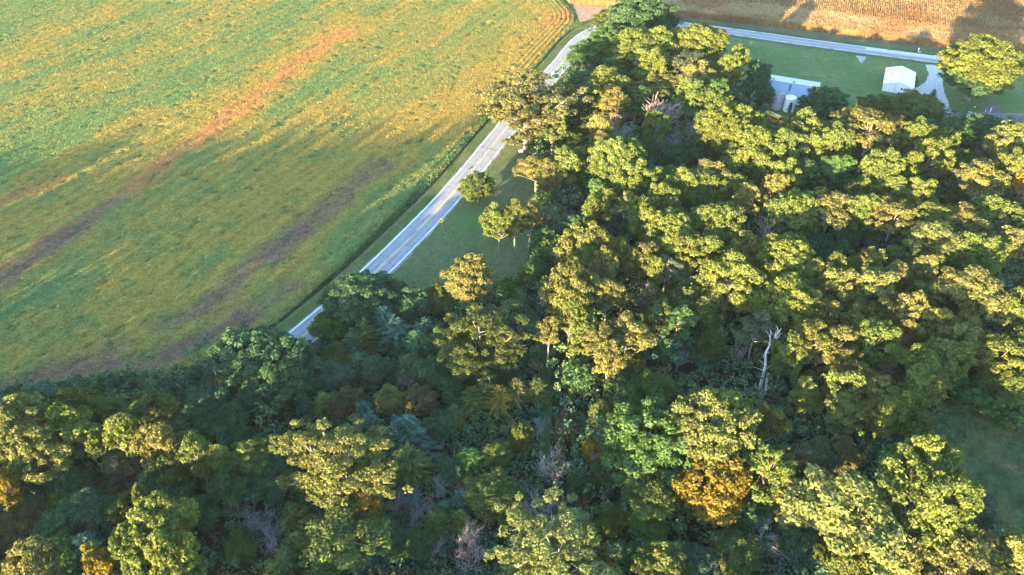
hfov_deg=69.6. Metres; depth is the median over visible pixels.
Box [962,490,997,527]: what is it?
dense tree
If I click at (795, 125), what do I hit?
broadleaf tree
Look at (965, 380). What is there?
dense tree
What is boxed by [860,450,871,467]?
dead tree
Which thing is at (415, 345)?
cedar tree
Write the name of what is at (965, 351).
broadleaf tree
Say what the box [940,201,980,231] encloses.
spreading tree
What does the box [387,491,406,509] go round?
dead tree
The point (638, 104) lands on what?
broadleaf tree
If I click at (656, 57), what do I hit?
broadleaf tree
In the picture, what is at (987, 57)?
dense tree
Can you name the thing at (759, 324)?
spreading tree
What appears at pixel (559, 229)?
dense tree
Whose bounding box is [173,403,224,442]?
dense tree
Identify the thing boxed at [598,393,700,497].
dense tree
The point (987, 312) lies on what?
broadleaf tree
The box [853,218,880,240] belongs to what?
dense tree
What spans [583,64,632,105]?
broadleaf tree
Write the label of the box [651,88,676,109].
dense tree
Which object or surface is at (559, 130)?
broadleaf tree
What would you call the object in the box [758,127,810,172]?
broadleaf tree
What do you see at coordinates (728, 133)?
broadleaf tree
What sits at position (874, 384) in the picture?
broadleaf tree
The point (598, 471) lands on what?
dense tree
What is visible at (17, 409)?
broadleaf tree
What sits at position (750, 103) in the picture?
shrub
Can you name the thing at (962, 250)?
broadleaf tree
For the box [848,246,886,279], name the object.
broadleaf tree
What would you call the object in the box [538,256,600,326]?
broadleaf tree
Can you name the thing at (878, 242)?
dense tree
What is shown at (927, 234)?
spreading tree
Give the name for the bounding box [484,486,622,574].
cottonwood tree
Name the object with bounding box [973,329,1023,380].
broadleaf tree
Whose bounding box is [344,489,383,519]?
broadleaf tree
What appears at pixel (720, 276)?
broadleaf tree
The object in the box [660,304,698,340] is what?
broadleaf tree
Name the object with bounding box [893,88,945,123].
dense tree
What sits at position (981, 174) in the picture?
spreading tree
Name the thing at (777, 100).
grain bin
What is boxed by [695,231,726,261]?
broadleaf tree
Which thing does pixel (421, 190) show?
ditch grass
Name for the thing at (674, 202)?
broadleaf tree
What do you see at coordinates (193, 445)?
broadleaf tree
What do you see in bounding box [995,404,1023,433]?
shrub
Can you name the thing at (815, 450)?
broadleaf tree
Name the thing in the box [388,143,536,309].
roadside lawn
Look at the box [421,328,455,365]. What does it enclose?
cedar tree
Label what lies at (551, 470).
dead tree
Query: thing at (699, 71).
broadleaf tree
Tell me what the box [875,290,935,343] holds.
broadleaf tree
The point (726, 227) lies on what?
broadleaf tree
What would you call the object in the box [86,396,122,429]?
broadleaf tree
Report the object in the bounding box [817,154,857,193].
broadleaf tree
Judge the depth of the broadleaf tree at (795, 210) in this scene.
186.19 m
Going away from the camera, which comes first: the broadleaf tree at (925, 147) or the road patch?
the broadleaf tree at (925, 147)
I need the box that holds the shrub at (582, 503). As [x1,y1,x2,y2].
[574,494,591,508]
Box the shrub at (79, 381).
[60,374,89,387]
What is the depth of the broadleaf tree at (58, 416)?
134.81 m
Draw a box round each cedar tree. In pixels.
[71,530,116,574]
[265,545,308,574]
[278,501,313,539]
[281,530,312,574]
[292,394,314,420]
[307,391,332,420]
[307,562,344,574]
[337,330,366,362]
[346,400,382,430]
[349,317,386,355]
[349,351,371,385]
[352,414,393,444]
[355,554,386,574]
[366,427,388,455]
[367,305,407,342]
[371,511,397,526]
[376,316,411,356]
[378,413,443,476]
[386,443,435,492]
[391,353,419,390]
[395,329,435,359]
[396,487,426,518]
[410,317,438,337]
[419,509,453,544]
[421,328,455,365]
[436,500,454,531]
[445,358,469,387]
[447,404,465,430]
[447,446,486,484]
[447,488,479,518]
[448,508,477,544]
[456,385,491,421]
[483,384,515,420]
[504,377,531,410]
[523,377,550,409]
[930,89,937,96]
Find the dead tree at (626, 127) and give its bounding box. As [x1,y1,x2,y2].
[612,121,638,137]
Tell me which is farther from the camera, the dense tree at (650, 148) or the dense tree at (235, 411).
the dense tree at (650, 148)
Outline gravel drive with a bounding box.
[913,65,952,112]
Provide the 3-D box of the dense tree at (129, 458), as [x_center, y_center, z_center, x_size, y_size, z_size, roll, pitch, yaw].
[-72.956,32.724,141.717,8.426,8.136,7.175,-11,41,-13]
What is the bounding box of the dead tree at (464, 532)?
[450,518,485,545]
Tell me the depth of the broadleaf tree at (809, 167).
206.45 m
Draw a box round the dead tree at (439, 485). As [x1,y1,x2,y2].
[431,473,451,499]
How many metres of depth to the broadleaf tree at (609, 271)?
169.48 m
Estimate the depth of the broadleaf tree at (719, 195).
196.66 m
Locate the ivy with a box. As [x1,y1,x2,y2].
[787,102,792,112]
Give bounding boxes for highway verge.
[647,13,1023,63]
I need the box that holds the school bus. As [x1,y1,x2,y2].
[765,110,782,123]
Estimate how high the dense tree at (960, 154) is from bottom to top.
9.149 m
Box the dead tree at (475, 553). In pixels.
[455,529,484,572]
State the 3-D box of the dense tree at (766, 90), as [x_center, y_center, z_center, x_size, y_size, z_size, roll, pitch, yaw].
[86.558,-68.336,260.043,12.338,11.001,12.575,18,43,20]
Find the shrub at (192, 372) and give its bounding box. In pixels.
[176,365,206,390]
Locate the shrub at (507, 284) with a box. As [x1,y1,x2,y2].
[492,277,519,301]
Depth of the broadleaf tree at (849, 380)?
141.95 m
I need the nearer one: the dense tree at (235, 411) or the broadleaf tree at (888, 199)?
the dense tree at (235, 411)
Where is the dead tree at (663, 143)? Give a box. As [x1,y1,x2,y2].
[656,132,679,149]
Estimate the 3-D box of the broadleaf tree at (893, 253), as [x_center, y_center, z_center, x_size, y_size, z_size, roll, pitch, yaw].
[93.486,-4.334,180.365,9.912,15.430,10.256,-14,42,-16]
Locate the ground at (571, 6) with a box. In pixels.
[27,0,1023,377]
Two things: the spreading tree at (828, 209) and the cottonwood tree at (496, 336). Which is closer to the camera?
the cottonwood tree at (496, 336)
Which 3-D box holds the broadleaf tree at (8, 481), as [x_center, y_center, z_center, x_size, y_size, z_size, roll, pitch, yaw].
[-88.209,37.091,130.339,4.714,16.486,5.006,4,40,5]
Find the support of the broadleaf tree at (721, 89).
on the forest floor
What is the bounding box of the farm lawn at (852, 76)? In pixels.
[671,29,1023,127]
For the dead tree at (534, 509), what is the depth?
133.23 m
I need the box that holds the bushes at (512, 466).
[248,305,572,574]
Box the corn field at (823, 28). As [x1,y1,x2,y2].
[567,0,1023,50]
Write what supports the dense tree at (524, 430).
on the forest floor
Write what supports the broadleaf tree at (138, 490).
on the forest floor
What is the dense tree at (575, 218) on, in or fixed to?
on the forest floor
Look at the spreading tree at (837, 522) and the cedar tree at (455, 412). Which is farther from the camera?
the cedar tree at (455, 412)
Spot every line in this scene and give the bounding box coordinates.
[89,26,930,507]
[128,25,930,490]
[129,25,935,491]
[314,27,935,340]
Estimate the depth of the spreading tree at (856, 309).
159.18 m
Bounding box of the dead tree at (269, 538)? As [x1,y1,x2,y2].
[259,521,283,554]
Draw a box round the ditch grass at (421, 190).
[178,18,591,408]
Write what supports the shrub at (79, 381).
on the forest floor
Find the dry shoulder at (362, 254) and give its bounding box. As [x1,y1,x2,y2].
[0,22,592,566]
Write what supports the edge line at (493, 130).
on the road
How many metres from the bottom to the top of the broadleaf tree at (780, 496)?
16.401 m
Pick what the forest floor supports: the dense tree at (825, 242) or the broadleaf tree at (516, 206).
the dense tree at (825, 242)
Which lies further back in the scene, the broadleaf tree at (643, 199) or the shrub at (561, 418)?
the broadleaf tree at (643, 199)
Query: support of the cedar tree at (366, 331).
on the forest floor
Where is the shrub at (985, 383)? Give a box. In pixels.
[964,379,994,391]
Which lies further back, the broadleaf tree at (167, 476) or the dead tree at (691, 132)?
the dead tree at (691, 132)
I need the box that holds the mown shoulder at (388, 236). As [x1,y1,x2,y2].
[0,20,935,572]
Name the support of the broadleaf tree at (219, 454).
on the forest floor
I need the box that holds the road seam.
[137,33,589,481]
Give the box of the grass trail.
[524,303,552,481]
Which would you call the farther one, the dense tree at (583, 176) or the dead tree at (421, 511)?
the dense tree at (583, 176)
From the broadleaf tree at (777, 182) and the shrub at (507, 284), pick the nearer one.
the shrub at (507, 284)
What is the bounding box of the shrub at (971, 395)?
[947,383,993,416]
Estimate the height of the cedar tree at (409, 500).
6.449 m
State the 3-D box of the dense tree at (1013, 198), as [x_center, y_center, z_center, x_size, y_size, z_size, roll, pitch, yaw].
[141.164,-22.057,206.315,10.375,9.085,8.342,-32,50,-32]
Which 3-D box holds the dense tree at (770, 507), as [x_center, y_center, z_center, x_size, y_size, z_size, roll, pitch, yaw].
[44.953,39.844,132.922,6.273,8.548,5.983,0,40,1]
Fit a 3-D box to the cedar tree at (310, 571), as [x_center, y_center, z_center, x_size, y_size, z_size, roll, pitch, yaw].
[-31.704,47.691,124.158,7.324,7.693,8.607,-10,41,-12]
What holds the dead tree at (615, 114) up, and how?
on the forest floor
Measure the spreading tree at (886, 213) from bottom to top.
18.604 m
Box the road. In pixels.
[33,22,940,558]
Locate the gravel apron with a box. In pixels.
[856,56,865,62]
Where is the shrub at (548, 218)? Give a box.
[538,203,568,226]
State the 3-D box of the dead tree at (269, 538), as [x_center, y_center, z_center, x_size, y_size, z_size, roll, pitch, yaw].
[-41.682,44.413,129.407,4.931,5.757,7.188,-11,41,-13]
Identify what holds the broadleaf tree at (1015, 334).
on the forest floor
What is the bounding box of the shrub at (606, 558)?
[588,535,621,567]
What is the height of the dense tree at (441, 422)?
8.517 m
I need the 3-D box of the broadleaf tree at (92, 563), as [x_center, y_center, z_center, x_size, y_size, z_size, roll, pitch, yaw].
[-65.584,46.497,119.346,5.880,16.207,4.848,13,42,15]
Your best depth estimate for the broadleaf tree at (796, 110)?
234.15 m
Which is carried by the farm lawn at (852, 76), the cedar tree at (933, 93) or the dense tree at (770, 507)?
the cedar tree at (933, 93)
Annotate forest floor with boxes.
[0,39,1023,574]
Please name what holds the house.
on the farm lawn at (852, 76)
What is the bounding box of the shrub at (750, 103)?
[739,96,760,109]
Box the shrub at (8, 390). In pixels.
[0,383,23,400]
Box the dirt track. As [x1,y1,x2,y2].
[573,4,608,24]
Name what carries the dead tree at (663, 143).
on the forest floor
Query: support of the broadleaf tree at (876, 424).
on the forest floor
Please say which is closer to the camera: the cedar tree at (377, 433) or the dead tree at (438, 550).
the dead tree at (438, 550)
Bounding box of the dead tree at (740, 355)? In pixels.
[730,341,748,366]
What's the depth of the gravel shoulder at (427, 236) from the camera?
229.80 m
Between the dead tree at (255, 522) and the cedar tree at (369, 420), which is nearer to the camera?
the dead tree at (255, 522)
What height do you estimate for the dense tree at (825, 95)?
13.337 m
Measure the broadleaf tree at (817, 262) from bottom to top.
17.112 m
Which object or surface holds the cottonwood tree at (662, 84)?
on the forest floor
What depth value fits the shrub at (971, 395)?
151.32 m
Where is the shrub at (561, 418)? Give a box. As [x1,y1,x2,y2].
[554,409,584,443]
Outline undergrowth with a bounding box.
[0,22,1023,574]
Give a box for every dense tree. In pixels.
[0,503,41,554]
[23,460,74,501]
[30,504,81,540]
[38,528,81,574]
[41,491,80,512]
[52,487,116,533]
[53,465,97,501]
[84,496,117,538]
[96,474,127,498]
[102,448,147,483]
[109,441,148,472]
[137,467,196,501]
[152,415,191,442]
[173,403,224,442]
[183,380,238,428]
[189,494,221,531]
[201,324,284,393]
[207,400,250,446]
[208,374,239,406]
[223,527,258,564]
[230,380,286,418]
[240,331,323,409]
[242,453,295,506]
[266,433,296,468]
[281,366,322,396]
[306,308,352,341]
[315,268,402,322]
[316,360,355,391]
[319,341,351,372]
[324,384,366,421]
[360,354,393,383]
[374,383,408,416]
[374,523,406,561]
[386,280,407,310]
[390,286,432,322]
[402,383,438,417]
[404,526,432,560]
[408,355,449,388]
[422,408,455,440]
[425,282,451,314]
[435,456,464,485]
[437,376,465,404]
[456,170,496,202]
[460,363,492,385]
[462,465,527,525]
[475,373,499,401]
[481,438,514,471]
[489,354,519,382]
[506,419,535,451]
[523,255,551,280]
[529,227,560,265]
[549,220,570,238]
[556,130,585,149]
[558,357,596,394]
[564,214,588,238]
[565,114,591,137]
[566,39,600,71]
[567,68,598,93]
[567,468,595,497]
[569,161,607,193]
[574,515,599,537]
[581,435,605,463]
[585,23,628,57]
[586,398,614,429]
[589,460,615,490]
[590,8,628,27]
[591,211,621,234]
[594,501,629,541]
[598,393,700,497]
[602,375,643,411]
[603,56,636,76]
[605,0,683,37]
[607,359,630,378]
[608,539,640,574]
[615,218,637,243]
[622,351,647,378]
[626,507,670,545]
[633,369,674,405]
[637,140,658,161]
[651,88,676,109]
[652,334,680,363]
[656,143,694,168]
[659,275,723,328]
[672,497,694,512]
[674,542,720,574]
[688,135,718,157]
[694,328,730,359]
[696,309,724,334]
[705,528,763,574]
[722,493,764,532]
[742,75,775,103]
[745,59,772,81]
[751,486,779,522]
[773,523,829,569]
[777,473,806,488]
[781,224,808,241]
[797,86,850,120]
[804,179,819,191]
[804,230,837,260]
[827,225,861,254]
[844,152,864,174]
[851,137,895,163]
[853,93,914,125]
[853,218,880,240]
[853,421,903,458]
[859,237,889,262]
[884,128,913,148]
[887,436,910,450]
[890,233,924,260]
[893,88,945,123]
[905,115,941,135]
[909,172,942,197]
[929,168,958,186]
[933,33,1023,98]
[938,116,977,145]
[943,63,1014,101]
[943,185,977,206]
[944,365,969,391]
[949,147,977,168]
[959,112,1003,146]
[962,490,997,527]
[975,135,1007,158]
[1003,193,1023,208]
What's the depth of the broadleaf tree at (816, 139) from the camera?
210.77 m
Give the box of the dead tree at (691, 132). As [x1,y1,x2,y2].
[670,118,697,145]
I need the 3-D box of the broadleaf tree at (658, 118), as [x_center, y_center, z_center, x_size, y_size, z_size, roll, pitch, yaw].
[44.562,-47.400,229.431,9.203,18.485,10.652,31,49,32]
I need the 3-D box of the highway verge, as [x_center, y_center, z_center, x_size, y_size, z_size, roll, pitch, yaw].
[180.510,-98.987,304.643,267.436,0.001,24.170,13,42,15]
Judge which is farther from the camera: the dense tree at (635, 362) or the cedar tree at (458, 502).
the dense tree at (635, 362)
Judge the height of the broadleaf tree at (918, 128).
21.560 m
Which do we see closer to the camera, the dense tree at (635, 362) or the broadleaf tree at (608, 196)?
the dense tree at (635, 362)
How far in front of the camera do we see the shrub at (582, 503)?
136.62 m
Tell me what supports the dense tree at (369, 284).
on the forest floor
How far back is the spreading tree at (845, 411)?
138.77 m
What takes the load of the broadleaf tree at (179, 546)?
on the forest floor
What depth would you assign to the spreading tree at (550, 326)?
157.11 m
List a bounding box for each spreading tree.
[228,437,275,474]
[296,497,392,574]
[512,155,549,191]
[533,316,561,366]
[584,321,618,374]
[590,276,633,321]
[592,338,626,388]
[608,190,637,231]
[609,310,657,352]
[618,241,659,291]
[620,474,680,538]
[656,253,691,290]
[668,49,715,80]
[684,158,732,190]
[733,309,784,362]
[753,400,792,440]
[781,463,913,574]
[783,318,833,385]
[808,298,842,333]
[810,186,855,249]
[814,390,867,440]
[820,321,863,385]
[821,347,859,380]
[822,436,866,474]
[825,105,908,178]
[839,303,879,328]
[849,361,875,399]
[863,202,918,240]
[869,360,901,392]
[896,201,955,225]
[903,219,983,276]
[919,323,949,349]
[920,307,964,341]
[922,529,1010,574]
[929,264,1016,325]
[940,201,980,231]
[948,157,1011,200]
[950,209,999,263]
[950,310,985,341]
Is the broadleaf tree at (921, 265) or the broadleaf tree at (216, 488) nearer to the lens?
the broadleaf tree at (216, 488)
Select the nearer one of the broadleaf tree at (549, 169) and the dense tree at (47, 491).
the dense tree at (47, 491)
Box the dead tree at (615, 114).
[605,104,630,132]
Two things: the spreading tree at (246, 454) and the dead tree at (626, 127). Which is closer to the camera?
the spreading tree at (246, 454)
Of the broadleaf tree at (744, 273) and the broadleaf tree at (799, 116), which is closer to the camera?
the broadleaf tree at (744, 273)
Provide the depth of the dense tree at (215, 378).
151.56 m
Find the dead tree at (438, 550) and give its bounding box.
[423,536,445,558]
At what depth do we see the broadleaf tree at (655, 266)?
172.00 m
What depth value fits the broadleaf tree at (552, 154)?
221.49 m
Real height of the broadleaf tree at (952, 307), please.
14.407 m
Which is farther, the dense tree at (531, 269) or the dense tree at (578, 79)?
the dense tree at (578, 79)
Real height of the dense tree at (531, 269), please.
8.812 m
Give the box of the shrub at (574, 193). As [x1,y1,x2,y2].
[551,185,586,207]
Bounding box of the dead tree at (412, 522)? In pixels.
[403,515,421,530]
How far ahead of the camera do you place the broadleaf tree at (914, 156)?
202.19 m
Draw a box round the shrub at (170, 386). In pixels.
[149,372,190,407]
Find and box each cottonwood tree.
[268,413,413,507]
[419,301,531,391]
[471,64,593,150]
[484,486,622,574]
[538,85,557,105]
[624,70,679,103]
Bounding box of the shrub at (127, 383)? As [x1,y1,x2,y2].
[100,368,139,403]
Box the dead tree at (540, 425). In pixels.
[533,416,550,439]
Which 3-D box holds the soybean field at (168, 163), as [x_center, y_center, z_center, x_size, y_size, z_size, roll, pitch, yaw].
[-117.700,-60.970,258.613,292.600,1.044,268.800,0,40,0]
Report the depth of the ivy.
258.94 m
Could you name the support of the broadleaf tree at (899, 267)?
on the forest floor
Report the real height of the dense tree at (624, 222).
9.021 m
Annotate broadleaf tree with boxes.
[0,391,61,461]
[0,419,33,472]
[0,467,24,505]
[0,534,66,574]
[6,423,74,483]
[42,399,54,414]
[44,400,95,461]
[55,385,102,411]
[59,419,106,472]
[80,543,116,574]
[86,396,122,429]
[102,411,141,473]
[107,490,134,523]
[108,521,159,574]
[120,489,200,562]
[121,388,180,432]
[121,546,150,574]
[129,420,179,471]
[131,482,151,505]
[142,526,208,574]
[152,450,192,486]
[155,427,199,482]
[176,431,213,483]
[198,443,235,486]
[205,461,248,506]
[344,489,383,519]
[439,252,494,310]
[478,201,515,252]
[498,198,530,251]
[518,198,543,244]
[533,157,568,203]
[535,151,555,157]
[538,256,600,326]
[539,103,567,150]
[553,144,582,186]
[553,220,605,274]
[554,297,583,357]
[561,83,578,107]
[567,92,599,125]
[567,312,602,356]
[570,146,586,184]
[576,76,602,114]
[580,245,619,308]
[581,193,603,223]
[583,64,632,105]
[584,128,611,154]
[586,112,614,142]
[587,136,647,183]
[587,178,609,207]
[592,229,634,271]
[595,84,631,119]
[595,188,617,219]
[610,25,676,79]
[610,169,633,205]
[618,85,651,128]
[618,157,656,198]
[627,195,655,241]
[628,202,662,242]
[630,46,668,79]
[630,281,659,320]
[630,539,696,574]
[636,166,662,194]
[641,109,671,145]
[641,206,700,260]
[642,255,665,285]
[642,297,672,349]
[647,182,681,209]
[653,164,681,194]
[659,196,681,232]
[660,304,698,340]
[662,166,699,208]
[663,98,698,137]
[663,231,711,272]
[665,386,762,480]
[666,41,681,73]
[668,22,730,67]
[670,454,752,528]
[671,76,716,126]
[674,59,718,102]
[683,184,713,212]
[688,209,703,234]
[689,200,746,253]
[690,171,729,204]
[693,96,746,163]
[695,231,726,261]
[697,250,766,324]
[700,78,732,109]
[709,114,741,157]
[711,52,743,84]
[711,120,749,164]
[715,248,747,302]
[721,124,778,176]
[725,103,766,126]
[726,147,752,175]
[726,174,755,206]
[726,230,761,289]
[728,43,750,94]
[730,182,761,222]
[742,438,796,504]
[749,150,776,205]
[753,231,819,286]
[753,272,821,337]
[757,171,790,224]
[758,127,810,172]
[760,157,804,195]
[763,187,821,236]
[763,258,805,304]
[766,125,779,132]
[769,330,807,395]
[771,130,791,160]
[773,477,819,530]
[780,117,823,158]
[786,108,808,131]
[786,375,821,425]
[787,435,845,481]
[794,106,825,133]
[797,131,823,173]
[797,156,823,190]
[804,257,827,286]
[808,262,858,304]
[812,534,882,574]
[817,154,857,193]
[818,121,856,185]
[820,368,866,429]
[824,249,854,294]
[840,193,883,230]
[842,263,900,310]
[843,173,878,196]
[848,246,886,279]
[850,316,906,367]
[856,147,905,193]
[858,386,914,451]
[859,373,904,423]
[863,175,909,202]
[869,434,985,561]
[871,196,893,228]
[874,535,927,574]
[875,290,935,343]
[876,259,911,296]
[879,239,921,278]
[887,319,925,349]
[887,343,942,380]
[890,116,937,156]
[892,405,935,436]
[893,363,935,409]
[895,276,940,310]
[898,150,923,195]
[899,176,939,228]
[900,358,952,407]
[907,135,956,178]
[907,255,938,286]
[919,243,947,278]
[922,336,958,376]
[931,126,961,169]
[938,293,980,312]
[940,321,983,364]
[940,340,975,380]
[943,230,980,272]
[954,231,1011,281]
[956,282,998,328]
[968,367,1002,391]
[970,194,1023,234]
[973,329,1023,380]
[981,120,1023,170]
[985,350,1023,391]
[989,147,1023,194]
[989,215,1011,233]
[990,532,1023,574]
[994,286,1023,336]
[995,225,1023,265]
[995,371,1023,407]
[1000,325,1023,369]
[1011,173,1023,200]
[1012,212,1023,247]
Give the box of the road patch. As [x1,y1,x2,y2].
[866,47,939,58]
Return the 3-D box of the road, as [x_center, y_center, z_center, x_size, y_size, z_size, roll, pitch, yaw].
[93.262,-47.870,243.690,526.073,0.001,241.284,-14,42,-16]
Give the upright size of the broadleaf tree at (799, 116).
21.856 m
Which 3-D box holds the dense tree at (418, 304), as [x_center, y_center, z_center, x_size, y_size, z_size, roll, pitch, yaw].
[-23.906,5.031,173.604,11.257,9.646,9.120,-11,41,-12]
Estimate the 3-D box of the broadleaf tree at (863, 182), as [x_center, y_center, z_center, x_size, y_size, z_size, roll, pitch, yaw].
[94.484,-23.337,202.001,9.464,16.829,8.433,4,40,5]
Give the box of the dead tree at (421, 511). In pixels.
[405,496,434,518]
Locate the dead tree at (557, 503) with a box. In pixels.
[545,496,569,515]
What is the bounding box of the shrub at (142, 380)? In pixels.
[130,369,155,402]
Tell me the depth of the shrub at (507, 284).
180.51 m
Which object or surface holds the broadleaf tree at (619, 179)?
on the forest floor
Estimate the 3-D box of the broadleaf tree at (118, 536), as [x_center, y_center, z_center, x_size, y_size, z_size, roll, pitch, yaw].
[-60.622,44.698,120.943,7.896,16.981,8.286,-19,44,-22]
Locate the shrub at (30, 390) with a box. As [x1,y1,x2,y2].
[21,378,61,406]
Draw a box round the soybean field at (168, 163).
[0,0,573,391]
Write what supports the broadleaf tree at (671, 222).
on the forest floor
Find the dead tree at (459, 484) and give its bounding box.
[449,473,466,489]
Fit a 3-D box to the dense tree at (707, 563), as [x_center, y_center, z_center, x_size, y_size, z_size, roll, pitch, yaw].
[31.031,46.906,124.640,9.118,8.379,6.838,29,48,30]
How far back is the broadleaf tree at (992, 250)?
173.12 m
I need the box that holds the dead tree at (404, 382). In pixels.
[397,374,414,389]
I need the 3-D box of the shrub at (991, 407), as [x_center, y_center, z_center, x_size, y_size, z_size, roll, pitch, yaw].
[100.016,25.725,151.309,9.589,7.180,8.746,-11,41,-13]
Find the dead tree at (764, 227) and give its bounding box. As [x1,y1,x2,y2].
[745,209,785,242]
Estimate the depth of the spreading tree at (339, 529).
119.85 m
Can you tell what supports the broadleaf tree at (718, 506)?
on the forest floor
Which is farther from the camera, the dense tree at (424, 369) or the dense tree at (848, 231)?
the dense tree at (848, 231)
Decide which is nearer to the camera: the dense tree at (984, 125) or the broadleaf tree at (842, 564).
the broadleaf tree at (842, 564)
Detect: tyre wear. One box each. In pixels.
[87,25,938,533]
[127,24,862,487]
[295,23,865,331]
[298,33,927,351]
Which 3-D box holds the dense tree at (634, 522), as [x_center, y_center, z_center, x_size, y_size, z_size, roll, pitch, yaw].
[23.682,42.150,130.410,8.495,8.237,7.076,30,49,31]
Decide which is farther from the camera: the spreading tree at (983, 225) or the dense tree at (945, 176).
the dense tree at (945, 176)
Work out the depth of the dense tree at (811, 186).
211.68 m
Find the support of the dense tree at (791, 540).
on the forest floor
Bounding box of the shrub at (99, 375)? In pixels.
[80,372,106,395]
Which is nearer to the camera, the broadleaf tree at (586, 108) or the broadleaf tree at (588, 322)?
the broadleaf tree at (588, 322)
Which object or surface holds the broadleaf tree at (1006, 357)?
on the forest floor
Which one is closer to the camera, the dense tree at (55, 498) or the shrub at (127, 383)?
the dense tree at (55, 498)
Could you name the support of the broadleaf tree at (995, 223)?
on the forest floor
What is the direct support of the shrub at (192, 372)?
on the forest floor
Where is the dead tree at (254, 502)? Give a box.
[232,498,257,515]
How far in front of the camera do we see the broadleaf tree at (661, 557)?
117.59 m
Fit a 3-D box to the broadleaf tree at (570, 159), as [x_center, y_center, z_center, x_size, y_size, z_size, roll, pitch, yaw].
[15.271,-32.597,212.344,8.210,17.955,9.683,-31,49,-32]
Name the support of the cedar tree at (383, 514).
on the forest floor
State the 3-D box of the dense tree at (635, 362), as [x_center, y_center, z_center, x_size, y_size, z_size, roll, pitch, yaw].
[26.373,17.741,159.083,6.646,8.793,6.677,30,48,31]
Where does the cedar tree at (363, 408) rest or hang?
on the forest floor
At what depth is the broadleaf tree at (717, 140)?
215.87 m
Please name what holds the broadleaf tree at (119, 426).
on the forest floor
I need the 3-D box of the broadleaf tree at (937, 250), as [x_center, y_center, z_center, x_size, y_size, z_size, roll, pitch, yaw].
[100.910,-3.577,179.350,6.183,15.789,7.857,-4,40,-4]
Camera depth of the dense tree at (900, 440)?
140.75 m
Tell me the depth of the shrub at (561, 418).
148.46 m
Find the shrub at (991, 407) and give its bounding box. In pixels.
[968,391,1018,427]
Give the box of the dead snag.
[753,328,781,397]
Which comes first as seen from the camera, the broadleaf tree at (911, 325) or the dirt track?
the broadleaf tree at (911, 325)
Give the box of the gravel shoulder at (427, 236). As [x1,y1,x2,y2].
[314,35,924,342]
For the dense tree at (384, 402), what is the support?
on the forest floor
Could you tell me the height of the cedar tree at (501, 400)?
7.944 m
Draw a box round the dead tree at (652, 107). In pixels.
[643,92,683,127]
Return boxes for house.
[945,103,1023,122]
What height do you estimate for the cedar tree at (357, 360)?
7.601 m
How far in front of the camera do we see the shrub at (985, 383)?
155.63 m
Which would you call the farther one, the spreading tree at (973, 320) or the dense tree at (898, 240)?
the dense tree at (898, 240)
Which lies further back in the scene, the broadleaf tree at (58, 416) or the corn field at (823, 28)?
the corn field at (823, 28)
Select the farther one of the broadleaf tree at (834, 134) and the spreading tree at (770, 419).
the broadleaf tree at (834, 134)
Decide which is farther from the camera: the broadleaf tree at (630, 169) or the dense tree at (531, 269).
the broadleaf tree at (630, 169)
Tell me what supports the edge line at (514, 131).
on the road
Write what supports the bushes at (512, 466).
on the forest floor
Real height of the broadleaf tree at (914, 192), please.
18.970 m
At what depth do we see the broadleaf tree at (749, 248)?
176.20 m
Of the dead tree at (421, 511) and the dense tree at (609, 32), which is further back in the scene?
the dense tree at (609, 32)
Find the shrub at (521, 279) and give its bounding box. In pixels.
[515,267,547,288]
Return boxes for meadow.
[935,399,1023,550]
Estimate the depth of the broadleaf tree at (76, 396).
142.62 m
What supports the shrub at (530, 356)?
on the forest floor
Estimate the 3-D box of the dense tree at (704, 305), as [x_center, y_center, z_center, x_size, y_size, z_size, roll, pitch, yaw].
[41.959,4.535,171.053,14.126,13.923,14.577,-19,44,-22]
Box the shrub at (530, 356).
[518,349,542,366]
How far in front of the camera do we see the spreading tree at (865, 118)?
214.33 m
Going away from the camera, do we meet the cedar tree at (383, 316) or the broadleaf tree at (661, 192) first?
the cedar tree at (383, 316)
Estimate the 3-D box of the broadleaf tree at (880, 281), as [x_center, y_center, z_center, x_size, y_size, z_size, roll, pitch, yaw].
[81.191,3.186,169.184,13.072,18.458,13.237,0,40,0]
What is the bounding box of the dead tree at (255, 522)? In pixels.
[237,505,274,535]
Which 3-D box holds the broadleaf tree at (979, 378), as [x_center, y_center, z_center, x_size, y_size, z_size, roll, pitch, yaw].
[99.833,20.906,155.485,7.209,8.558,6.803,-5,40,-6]
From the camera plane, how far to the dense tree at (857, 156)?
220.59 m
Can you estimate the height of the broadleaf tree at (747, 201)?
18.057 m
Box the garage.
[882,66,915,92]
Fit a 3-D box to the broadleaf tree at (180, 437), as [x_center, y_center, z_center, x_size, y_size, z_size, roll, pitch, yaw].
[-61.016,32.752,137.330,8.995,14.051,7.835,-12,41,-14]
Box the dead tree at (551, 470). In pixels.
[531,442,571,480]
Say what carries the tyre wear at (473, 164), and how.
on the road
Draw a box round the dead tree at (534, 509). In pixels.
[520,482,555,520]
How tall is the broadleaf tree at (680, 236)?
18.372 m
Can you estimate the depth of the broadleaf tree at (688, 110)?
238.15 m
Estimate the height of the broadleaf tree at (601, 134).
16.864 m
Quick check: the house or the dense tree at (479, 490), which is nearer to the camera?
the dense tree at (479, 490)
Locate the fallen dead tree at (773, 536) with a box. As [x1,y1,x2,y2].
[742,510,791,564]
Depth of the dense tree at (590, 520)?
128.23 m
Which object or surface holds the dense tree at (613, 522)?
on the forest floor
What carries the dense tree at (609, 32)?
on the forest floor
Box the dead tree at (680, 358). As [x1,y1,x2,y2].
[675,348,688,371]
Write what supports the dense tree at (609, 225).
on the forest floor
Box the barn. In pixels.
[762,75,820,104]
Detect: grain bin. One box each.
[771,91,784,110]
[782,95,796,112]

